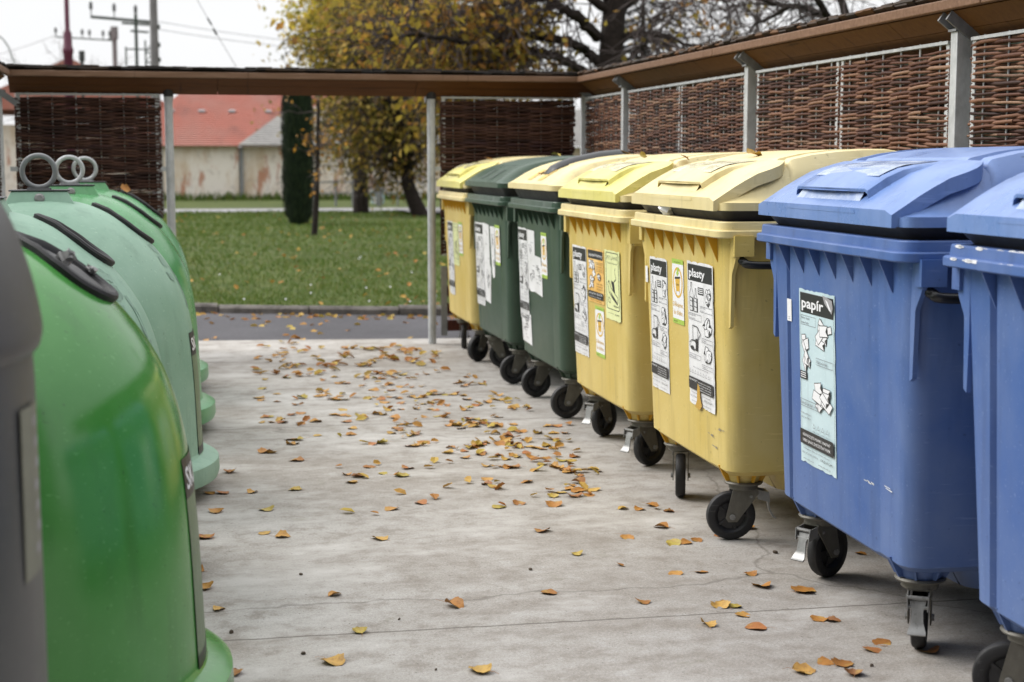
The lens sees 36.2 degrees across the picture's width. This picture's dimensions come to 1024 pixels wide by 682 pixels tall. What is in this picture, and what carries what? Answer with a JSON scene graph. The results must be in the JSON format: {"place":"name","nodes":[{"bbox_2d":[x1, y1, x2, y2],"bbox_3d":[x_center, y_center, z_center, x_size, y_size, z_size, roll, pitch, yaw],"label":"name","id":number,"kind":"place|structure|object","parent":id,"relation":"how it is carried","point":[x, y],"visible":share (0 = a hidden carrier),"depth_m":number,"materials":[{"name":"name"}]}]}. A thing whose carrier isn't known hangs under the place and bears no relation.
{"place":"outdoors","nodes":[
{"label":"outdoors","id":0,"kind":"place"},
{"bbox_2d":[197,0,236,67],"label":"power line","id":1,"kind":"object","parent":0,"point":[214,30],"visible":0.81,"depth_m":29.03,"materials":[{"name":"grey metal"}]},
{"bbox_2d":[165,208,402,211],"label":"path","id":2,"kind":"structure","parent":0,"point":[280,209],"depth_m":47.59,"materials":[{"name":"grey concrete"}]},
{"bbox_2d":[164,199,439,208],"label":"lawn","id":3,"kind":"structure","parent":0,"point":[231,204],"depth_m":53.77,"materials":[{"name":"green plant"}]},
{"bbox_2d":[79,51,85,123],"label":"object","id":4,"kind":"object","parent":3,"relation":"on","point":[81,56],"visible":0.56,"depth_m":47.59,"materials":[{"name":"grey"}]},
{"bbox_2d":[89,1,150,102],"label":"utility pole","id":5,"kind":"object","parent":3,"relation":"on","point":[135,20],"visible":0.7,"depth_m":57.44,"materials":[{"name":"grey metal"}]},
{"bbox_2d":[158,21,287,40],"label":"power line","id":6,"kind":"object","parent":5,"relation":"attached to","point":[221,31],"visible":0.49,"depth_m":59.63,"materials":[{"name":"grey metal"}]},
{"bbox_2d":[158,29,288,47],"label":"power line","id":7,"kind":"object","parent":5,"relation":"attached to","point":[217,38],"visible":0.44,"depth_m":59.53,"materials":[{"name":"grey metal"}]},
{"bbox_2d":[117,92,334,198],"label":"barn","id":8,"kind":"structure","parent":3,"relation":"on","point":[211,132],"depth_m":61.02,"materials":[{"name":"paint"}]},
{"bbox_2d":[150,190,439,200],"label":"weeds","id":9,"kind":"object","parent":3,"relation":"on","point":[231,196],"visible":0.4,"depth_m":60.41,"materials":[{"name":"green plant"}]},
{"bbox_2d":[312,181,427,205],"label":"metal railing","id":10,"kind":"object","parent":3,"relation":"on","point":[379,193],"visible":0.32,"depth_m":51.50,"materials":[{"name":"metal"}]},
{"bbox_2d":[370,189,383,203],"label":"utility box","id":11,"kind":"object","parent":3,"relation":"on","point":[373,202],"visible":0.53,"depth_m":52.92,"materials":[{"name":"grey paint"}]},
{"bbox_2d":[238,107,634,198],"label":"annex","id":12,"kind":"object","parent":3,"relation":"on","point":[260,170],"visible":0.25,"depth_m":61.22,"materials":[{"name":"paint"}]},
{"bbox_2d":[658,0,866,51],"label":"leafless tree","id":13,"kind":"object","parent":3,"relation":"on","point":[736,17],"visible":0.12,"depth_m":60.12,"materials":[{"name":"grey plant"}]},
{"bbox_2d":[801,0,817,22],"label":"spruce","id":14,"kind":"object","parent":3,"relation":"on","point":[811,4],"visible":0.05,"depth_m":62.95,"materials":[{"name":"grey plant"}]},
{"bbox_2d":[163,209,449,306],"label":"lawn","id":15,"kind":"structure","parent":0,"point":[228,277],"depth_m":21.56,"materials":[{"name":"green plant"}]},
{"bbox_2d":[0,36,18,184],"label":"street lamp","id":16,"kind":"object","parent":15,"relation":"on","point":[7,45],"visible":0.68,"depth_m":37.73,"materials":[{"name":"metal"}]},
{"bbox_2d":[62,0,75,167],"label":"lamp post","id":17,"kind":"object","parent":15,"relation":"on","point":[67,50],"visible":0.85,"depth_m":36.03,"materials":[{"name":"metal"}]},
{"bbox_2d":[149,0,164,213],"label":"utility pole","id":18,"kind":"object","parent":15,"relation":"on","point":[155,58],"visible":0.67,"depth_m":43.17,"materials":[{"name":"concrete"}]},
{"bbox_2d":[279,95,314,224],"bbox_3d":[-4.762,-4.213,34.844,0.798,3.524,0.796,-1,7,-12],"label":"columnar conifer","id":19,"kind":"object","parent":15,"relation":"on","point":[296,186],"visible":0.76,"depth_m":34.60,"materials":[{"name":"green plant"}]},
{"bbox_2d":[270,95,355,234],"bbox_3d":[-3.814,-3.517,30.194,1.214,3.199,1.747,4,7,29],"label":"young tree","id":20,"kind":"object","parent":15,"relation":"on","point":[317,172],"visible":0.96,"depth_m":30.34,"materials":[{"name":"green plant"}]},
{"bbox_2d":[176,212,453,340],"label":"leaf litter","id":21,"kind":"object","parent":15,"relation":"on","point":[317,315],"visible":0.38,"depth_m":15.25,"materials":[{"name":"orange plant"}]},
{"bbox_2d":[250,0,466,216],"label":"autumn tree","id":22,"kind":"object","parent":15,"relation":"on","point":[383,145],"visible":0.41,"depth_m":40.77,"materials":[{"name":"yellow plant"}]},
{"bbox_2d":[256,0,494,212],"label":"autumn tree","id":23,"kind":"object","parent":15,"relation":"on","point":[315,10],"visible":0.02,"depth_m":43.85,"materials":[{"name":"yellow plant"}]},
{"bbox_2d":[270,0,772,179],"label":"half bare tree","id":24,"kind":"object","parent":15,"relation":"on","point":[506,40],"visible":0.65,"depth_m":22.61,"materials":[{"name":"brown plant"}]},
{"bbox_2d":[623,0,672,150],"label":"bare tree","id":25,"kind":"object","parent":15,"relation":"on","point":[644,17],"visible":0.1,"depth_m":46.13,"materials":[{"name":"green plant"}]},
{"bbox_2d":[679,0,873,48],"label":"bare tree","id":26,"kind":"object","parent":15,"relation":"on","point":[822,11],"visible":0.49,"depth_m":17.83,"materials":[{"name":"brown plant"}]},
{"bbox_2d":[196,312,474,340],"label":"road","id":27,"kind":"structure","parent":0,"point":[223,327],"depth_m":14.18,"materials":[{"name":"grey asphalt"}]},
{"bbox_2d":[195,303,452,315],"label":"kerb","id":28,"kind":"structure","parent":27,"relation":"on","point":[320,309],"depth_m":15.44,"materials":[{"name":"concrete"}]},
{"bbox_2d":[393,208,439,211],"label":"side path","id":29,"kind":"structure","parent":0,"point":[408,210],"depth_m":45.36,"materials":[{"name":"grey concrete"}]},
{"bbox_2d":[0,0,898,146],"label":"sky","id":30,"kind":"structure","parent":0,"point":[23,23],"materials":[{"name":"white"}]},
{"bbox_2d":[195,338,1009,681],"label":"concrete slab","id":31,"kind":"structure","parent":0,"point":[593,618],"depth_m":5.77,"materials":[{"name":"grey concrete"}]},
{"bbox_2d":[0,88,18,200],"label":"fence post","id":32,"kind":"object","parent":31,"relation":"on","point":[8,97],"visible":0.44,"depth_m":11.79,"materials":[{"name":"metal"}]},
{"bbox_2d":[0,145,1,195],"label":"wicker panel","id":33,"kind":"object","parent":32,"relation":"attached to","point":[0,177],"visible":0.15,"depth_m":11.64,"materials":[{"name":"wicker"}]},
{"bbox_2d":[0,202,47,681],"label":"grey container","id":34,"kind":"object","parent":31,"relation":"on","point":[23,647],"visible":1,"depth_m":2.40,"materials":[{"name":"plastic"}]},
{"bbox_2d":[0,196,160,359],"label":"bell container","id":35,"kind":"object","parent":31,"relation":"on","point":[58,234],"visible":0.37,"depth_m":5.25,"materials":[{"name":"green plastic"}]},
{"bbox_2d":[6,153,219,489],"bbox_3d":[-2.034,-0.099,6.803,1.476,1.425,1.476,-2,7,-16],"label":"bell container","id":36,"kind":"object","parent":31,"relation":"on","point":[141,267],"visible":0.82,"depth_m":6.64,"materials":[{"name":"green plastic"}]},
{"bbox_2d":[16,231,233,681],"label":"bell container","id":37,"kind":"object","parent":31,"relation":"on","point":[123,588],"visible":0.85,"depth_m":3.63,"materials":[{"name":"green plastic"}]},
{"bbox_2d":[56,248,76,265],"bbox_3d":[-1.094,-0.204,3.839,0.052,0.042,0.046,-32,13,17],"label":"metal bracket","id":38,"kind":"object","parent":37,"relation":"in","point":[67,257],"visible":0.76,"depth_m":3.82,"materials":[{"name":"metal"}]},
{"bbox_2d":[86,264,97,273],"bbox_3d":[-1.077,-0.184,4.009,0.031,0.019,0.034,35,5,-14],"label":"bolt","id":39,"kind":"object","parent":37,"relation":"in","point":[91,269],"visible":1,"depth_m":4.00,"materials":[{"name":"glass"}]},
{"bbox_2d":[49,155,215,423],"bbox_3d":[-2.351,-0.279,8.392,1.476,1.425,1.476,-2,7,-18],"label":"bell container","id":40,"kind":"object","parent":31,"relation":"on","point":[141,220],"visible":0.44,"depth_m":8.29,"materials":[{"name":"green plastic"}]},
{"bbox_2d":[71,156,208,381],"bbox_3d":[-2.685,-0.452,9.916,1.476,1.425,1.476,-2,7,-18],"label":"bell container","id":41,"kind":"object","parent":31,"relation":"on","point":[101,187],"visible":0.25,"depth_m":9.84,"materials":[{"name":"green plastic"}]},
{"bbox_2d":[116,184,130,191],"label":"fallen leaf","id":42,"kind":"object","parent":41,"relation":"on","point":[125,187],"visible":1,"depth_m":9.92,"materials":[{"name":"brown plant"}]},
{"bbox_2d":[163,89,175,235],"bbox_3d":[-2.639,-0.953,12.137,0.077,2.161,0.224,-1,7,-12],"label":"fence post","id":43,"kind":"object","parent":31,"relation":"on","point":[169,150],"visible":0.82,"depth_m":12.06,"materials":[{"name":"metal"}]},
{"bbox_2d":[10,92,165,218],"bbox_3d":[-3.223,-1.255,11.973,1.165,1.271,0.055,-1,7,-12],"label":"wicker panel","id":44,"kind":"object","parent":43,"relation":"attached to","point":[127,147],"visible":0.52,"depth_m":11.94,"materials":[{"name":"wicker"}]},
{"bbox_2d":[199,533,214,539],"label":"fallen leaf","id":45,"kind":"object","parent":31,"relation":"on","point":[207,535],"visible":0.9,"depth_m":6.12,"materials":[{"name":"brown plant"}]},
{"bbox_2d":[202,581,212,588],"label":"fallen leaf","id":46,"kind":"object","parent":31,"relation":"on","point":[207,585],"visible":0.56,"depth_m":5.40,"materials":[{"name":"brown plant"}]},
{"bbox_2d":[208,508,223,512],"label":"fallen leaf","id":47,"kind":"object","parent":31,"relation":"on","point":[214,510],"visible":1,"depth_m":6.57,"materials":[{"name":"brown plant"}]},
{"bbox_2d":[269,530,290,536],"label":"fallen leaf","id":48,"kind":"object","parent":31,"relation":"on","point":[282,533],"visible":1,"depth_m":6.13,"materials":[{"name":"brown plant"}]},
{"bbox_2d":[321,653,345,665],"bbox_3d":[-0.534,0.929,4.580,0.095,0.022,0.076,0,6,-1],"label":"fallen leaf","id":49,"kind":"object","parent":31,"relation":"on","point":[337,660],"visible":1,"depth_m":4.59,"materials":[{"name":"yellow plant"}]},
{"bbox_2d":[352,626,366,635],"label":"fallen leaf","id":50,"kind":"object","parent":31,"relation":"on","point":[359,629],"visible":1,"depth_m":4.89,"materials":[{"name":"yellow plant"}]},
{"bbox_2d":[424,92,435,343],"bbox_3d":[-0.645,-1.003,12.575,0.077,2.161,0.224,-1,7,-12],"label":"fence post","id":51,"kind":"object","parent":31,"relation":"on","point":[429,98],"visible":0.79,"depth_m":12.55,"materials":[{"name":"metal"}]},
{"bbox_2d":[441,266,471,335],"bbox_3d":[-0.050,-0.336,12.775,1.075,0.560,0.043,-1,7,-12],"label":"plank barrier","id":52,"kind":"object","parent":51,"relation":"attached to","point":[449,325],"visible":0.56,"depth_m":12.66,"materials":[{"name":"wood"}]},
{"bbox_2d":[435,96,575,255],"bbox_3d":[-0.033,-1.334,12.674,1.200,1.271,0.061,-1,7,-12],"label":"wicker panel","id":53,"kind":"object","parent":51,"relation":"attached to","point":[473,131],"visible":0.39,"depth_m":12.61,"materials":[{"name":"wicker"}]},
{"bbox_2d":[435,597,463,608],"bbox_3d":[-0.200,0.854,5.164,0.108,0.032,0.063,18,15,31],"label":"fallen leaf","id":54,"kind":"object","parent":31,"relation":"on","point":[458,602],"visible":1,"depth_m":5.16,"materials":[{"name":"brown plant"}]},
{"bbox_2d":[251,339,655,512],"bbox_3d":[-0.709,0.351,9.665,1.634,0.050,6.608,-1,7,-12],"label":"leaf scatter","id":55,"kind":"object","parent":31,"relation":"on","point":[363,416],"visible":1,"depth_m":9.79,"materials":[{"name":"orange plant"}]},
{"bbox_2d":[469,663,498,673],"bbox_3d":[-0.080,0.938,4.486,0.114,0.023,0.058,5,10,38],"label":"fallen leaf","id":56,"kind":"object","parent":31,"relation":"on","point":[482,668],"visible":1,"depth_m":4.50,"materials":[{"name":"yellow plant"}]},
{"bbox_2d":[437,156,544,360],"bbox_3d":[0.006,-0.656,11.983,1.008,1.503,1.330,-1,7,-11],"label":"wheeled bin","id":57,"kind":"object","parent":31,"relation":"on","point":[461,250],"visible":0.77,"depth_m":11.59,"materials":[{"name":"yellow plastic"}]},
{"bbox_2d":[492,440,505,445],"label":"fallen leaf","id":58,"kind":"object","parent":31,"relation":"on","point":[501,442],"visible":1,"depth_m":8.13,"materials":[{"name":"brown plant"}]},
{"bbox_2d":[512,499,525,504],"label":"fallen leaf","id":59,"kind":"object","parent":31,"relation":"on","point":[516,502],"visible":1,"depth_m":6.72,"materials":[{"name":"brown plant"}]},
{"bbox_2d":[465,156,573,383],"bbox_3d":[0.274,-0.519,10.778,1.008,1.502,1.330,-1,7,-12],"label":"wheeled bin","id":60,"kind":"object","parent":31,"relation":"on","point":[497,260],"visible":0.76,"depth_m":10.37,"materials":[{"name":"green plastic"}]},
{"bbox_2d":[540,589,556,593],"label":"fallen leaf","id":61,"kind":"object","parent":31,"relation":"on","point":[550,591],"visible":1,"depth_m":5.33,"materials":[{"name":"brown plant"}]},
{"bbox_2d":[545,500,562,506],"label":"fallen leaf","id":62,"kind":"object","parent":31,"relation":"on","point":[550,503],"visible":1,"depth_m":6.68,"materials":[{"name":"brown plant"}]},
{"bbox_2d":[508,149,646,417],"bbox_3d":[0.581,-0.375,9.373,1.008,1.533,1.330,-1,7,-11],"label":"wheeled bin","id":63,"kind":"object","parent":31,"relation":"on","point":[547,301],"visible":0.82,"depth_m":9.04,"materials":[{"name":"green plastic"}]},
{"bbox_2d":[572,476,585,481],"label":"fallen leaf","id":64,"kind":"object","parent":31,"relation":"on","point":[581,479],"visible":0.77,"depth_m":7.15,"materials":[{"name":"brown plant"}]},
{"bbox_2d":[580,93,599,154],"bbox_3d":[0.610,-1.025,12.851,0.246,2.143,0.084,-1,7,-12],"label":"fence post","id":65,"kind":"object","parent":31,"relation":"on","point":[582,126],"visible":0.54,"depth_m":12.74,"materials":[{"name":"metal"}]},
{"bbox_2d":[7,63,595,97],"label":"shingle roof","id":66,"kind":"structure","parent":65,"relation":"on","point":[84,78],"depth_m":12.11,"materials":[{"name":"brown wood"}]},
{"bbox_2d":[0,61,9,79],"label":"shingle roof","id":67,"kind":"structure","parent":66,"relation":"attached to","point":[4,70],"depth_m":11.36,"materials":[{"name":"brown wood"}]},
{"bbox_2d":[613,75,636,151],"bbox_3d":[0.871,-0.892,11.677,0.246,2.143,0.084,-1,7,-12],"label":"fence post","id":68,"kind":"object","parent":31,"relation":"on","point":[623,84],"visible":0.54,"depth_m":11.56,"materials":[{"name":"metal"}]},
{"bbox_2d":[585,92,620,153],"bbox_3d":[0.717,-1.282,12.217,0.050,1.271,1.175,-1,7,-12],"label":"wicker panel","id":69,"kind":"object","parent":68,"relation":"attached to","point":[611,109],"visible":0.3,"depth_m":12.18,"materials":[{"name":"wicker"}]},
{"bbox_2d":[627,72,743,154],"bbox_3d":[1.119,-1.077,10.408,0.052,1.271,2.485,-1,7,-12],"label":"wicker panel","id":70,"kind":"object","parent":68,"relation":"attached to","point":[696,112],"visible":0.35,"depth_m":10.19,"materials":[{"name":"wicker"}]},
{"bbox_2d":[619,533,633,538],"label":"fallen leaf","id":71,"kind":"object","parent":31,"relation":"on","point":[626,536],"visible":1,"depth_m":6.11,"materials":[{"name":"brown plant"}]},
{"bbox_2d":[558,152,745,465],"bbox_3d":[0.852,-0.196,7.928,1.008,1.503,1.330,-1,7,-11],"label":"wheeled bin","id":72,"kind":"object","parent":31,"relation":"on","point":[611,314],"visible":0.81,"depth_m":7.54,"materials":[{"name":"yellow plastic"}]},
{"bbox_2d":[653,522,671,527],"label":"fallen leaf","id":73,"kind":"object","parent":31,"relation":"on","point":[664,524],"visible":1,"depth_m":6.27,"materials":[{"name":"brown plant"}]},
{"bbox_2d":[666,538,680,545],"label":"fallen leaf","id":74,"kind":"object","parent":31,"relation":"on","point":[674,541],"visible":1,"depth_m":6.01,"materials":[{"name":"yellow plant"}]},
{"bbox_2d":[668,570,682,574],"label":"fallen leaf","id":75,"kind":"object","parent":31,"relation":"on","point":[677,572],"visible":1,"depth_m":5.57,"materials":[{"name":"brown plant"}]},
{"bbox_2d":[701,618,716,629],"bbox_3d":[0.620,0.887,4.934,0.054,0.023,0.092,14,3,-7],"label":"fallen leaf","id":76,"kind":"object","parent":31,"relation":"on","point":[711,623],"visible":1,"depth_m":4.94,"materials":[{"name":"brown"}]},
{"bbox_2d":[710,599,730,608],"bbox_3d":[0.683,0.868,5.150,0.070,0.019,0.113,-2,14,19],"label":"fallen leaf","id":77,"kind":"object","parent":31,"relation":"on","point":[723,604],"visible":1,"depth_m":5.17,"materials":[{"name":"yellow"}]},
{"bbox_2d":[734,611,749,616],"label":"fallen leaf","id":78,"kind":"object","parent":31,"relation":"on","point":[743,613],"visible":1,"depth_m":5.07,"materials":[{"name":"brown plant"}]},
{"bbox_2d":[744,570,756,575],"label":"fallen leaf","id":79,"kind":"object","parent":31,"relation":"on","point":[752,573],"visible":1,"depth_m":5.56,"materials":[{"name":"brown plant"}]},
{"bbox_2d":[734,51,775,151],"bbox_3d":[1.419,-0.613,9.213,0.246,2.143,0.084,-1,7,-12],"label":"fence post","id":80,"kind":"object","parent":31,"relation":"on","point":[748,63],"visible":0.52,"depth_m":9.10,"materials":[{"name":"metal"}]},
{"bbox_2d":[745,622,766,628],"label":"fallen leaf","id":81,"kind":"object","parent":31,"relation":"on","point":[755,625],"visible":1,"depth_m":4.93,"materials":[{"name":"brown plant"}]},
{"bbox_2d":[631,149,894,538],"bbox_3d":[1.125,-0.031,6.469,1.008,1.504,1.359,-1,7,-10],"label":"wheeled bin","id":82,"kind":"object","parent":31,"relation":"on","point":[715,346],"visible":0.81,"depth_m":6.01,"materials":[{"name":"yellow plastic"}]},
{"bbox_2d":[658,206,673,214],"bbox_3d":[0.642,-0.544,6.462,0.085,0.055,0.087,12,26,-14],"label":"plastic bag","id":83,"kind":"object","parent":82,"relation":"in","point":[664,210],"visible":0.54,"depth_m":6.43,"materials":[{"name":"white plastic"}]},
{"bbox_2d":[746,148,761,155],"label":"fallen leaf","id":84,"kind":"object","parent":82,"relation":"on","point":[751,151],"visible":0.86,"depth_m":6.37,"materials":[{"name":"brown"}]},
{"bbox_2d":[783,662,815,673],"bbox_3d":[0.827,0.941,4.490,0.088,0.019,0.067,-6,9,-42],"label":"fallen leaf","id":85,"kind":"object","parent":31,"relation":"on","point":[806,668],"visible":1,"depth_m":4.51,"materials":[{"name":"brown"}]},
{"bbox_2d":[791,585,815,591],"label":"fallen leaf","id":86,"kind":"object","parent":31,"relation":"on","point":[803,588],"visible":1,"depth_m":5.36,"materials":[{"name":"brown plant"}]},
{"bbox_2d":[810,615,826,621],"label":"fallen leaf","id":87,"kind":"object","parent":31,"relation":"on","point":[816,618],"visible":1,"depth_m":5.02,"materials":[{"name":"brown plant"}]},
{"bbox_2d":[817,656,833,664],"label":"fallen leaf","id":88,"kind":"object","parent":31,"relation":"on","point":[822,660],"visible":1,"depth_m":4.58,"materials":[{"name":"brown plant"}]},
{"bbox_2d":[633,42,1023,153],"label":"fence","id":89,"kind":"object","parent":31,"relation":"on","point":[864,98],"visible":0.01,"depth_m":9.63,"materials":[{"name":"brown wicker"}]},
{"bbox_2d":[822,616,840,621],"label":"fallen leaf","id":90,"kind":"object","parent":31,"relation":"on","point":[834,618],"visible":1,"depth_m":5.00,"materials":[{"name":"brown plant"}]},
{"bbox_2d":[826,657,852,666],"bbox_3d":[0.955,0.936,4.556,0.105,0.010,0.069,-1,11,-41],"label":"fallen leaf","id":91,"kind":"object","parent":31,"relation":"on","point":[841,662],"visible":1,"depth_m":4.57,"materials":[{"name":"brown plant"}]},
{"bbox_2d":[844,668,862,675],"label":"fallen leaf","id":92,"kind":"object","parent":31,"relation":"on","point":[852,671],"visible":1,"depth_m":4.49,"materials":[{"name":"brown plant"}]},
{"bbox_2d":[862,644,881,652],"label":"fallen leaf","id":93,"kind":"object","parent":31,"relation":"on","point":[875,649],"visible":1,"depth_m":4.70,"materials":[{"name":"brown plant"}]},
{"bbox_2d":[872,638,890,645],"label":"fallen leaf","id":94,"kind":"object","parent":31,"relation":"on","point":[876,641],"visible":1,"depth_m":4.77,"materials":[{"name":"brown plant"}]},
{"bbox_2d":[757,146,1023,647],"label":"wheeled bin","id":95,"kind":"object","parent":31,"relation":"on","point":[877,418],"visible":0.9,"depth_m":4.63,"materials":[{"name":"blue plastic"}]},
{"bbox_2d":[917,645,939,652],"bbox_3d":[1.243,0.922,4.698,0.072,0.015,0.112,-10,-4,-13],"label":"fallen leaf","id":96,"kind":"object","parent":31,"relation":"on","point":[934,649],"visible":0.96,"depth_m":4.68,"materials":[{"name":"brown plant"}]},
{"bbox_2d":[937,11,996,147],"bbox_3d":[1.951,-0.341,6.816,0.246,2.143,0.084,-1,7,-12],"label":"fence post","id":97,"kind":"object","parent":31,"relation":"on","point":[961,30],"visible":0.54,"depth_m":6.70,"materials":[{"name":"metal"}]},
{"bbox_2d":[577,0,1023,99],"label":"shingle roof","id":98,"kind":"structure","parent":97,"relation":"on","point":[900,24],"depth_m":8.04,"materials":[{"name":"brown wood"}]},
{"bbox_2d":[754,41,950,151],"bbox_3d":[1.660,-0.801,7.972,0.052,1.271,2.385,-1,7,-12],"label":"wicker panel","id":99,"kind":"object","parent":97,"relation":"attached to","point":[911,98],"visible":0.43,"depth_m":7.69,"materials":[{"name":"wicker"}]},
{"bbox_2d":[967,29,1023,146],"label":"wicker panel","id":100,"kind":"object","parent":97,"relation":"attached to","point":[1002,90],"visible":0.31,"depth_m":6.42,"materials":[{"name":"wicker"}]},
{"bbox_2d":[943,172,1023,681],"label":"wheeled bin","id":101,"kind":"object","parent":31,"relation":"on","point":[987,265],"visible":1,"depth_m":4.03,"materials":[{"name":"blue plastic"}]},
{"label":"ground","id":102,"kind":"structure","parent":0,"visible":0},
{"bbox_2d":[0,25,98,124],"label":"leafless tree","id":103,"kind":"object","parent":102,"relation":"on","point":[45,64],"visible":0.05,"depth_m":80.06,"materials":[{"name":"grey plant"}]},
{"bbox_2d":[54,26,117,65],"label":"utility pole","id":104,"kind":"object","parent":102,"relation":"on","point":[113,33],"visible":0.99,"depth_m":71.55,"materials":[{"name":"metal"}]},
{"bbox_2d":[1,60,173,199],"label":"outbuilding","id":105,"kind":"structure","parent":102,"relation":"on","point":[10,159],"depth_m":63.15,"materials":[{"name":"paint"}]},
{"bbox_2d":[798,0,899,18],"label":"leafless tree","id":106,"kind":"object","parent":102,"relation":"on","point":[862,4],"depth_m":65.31,"materials":[{"name":"brown plant"}]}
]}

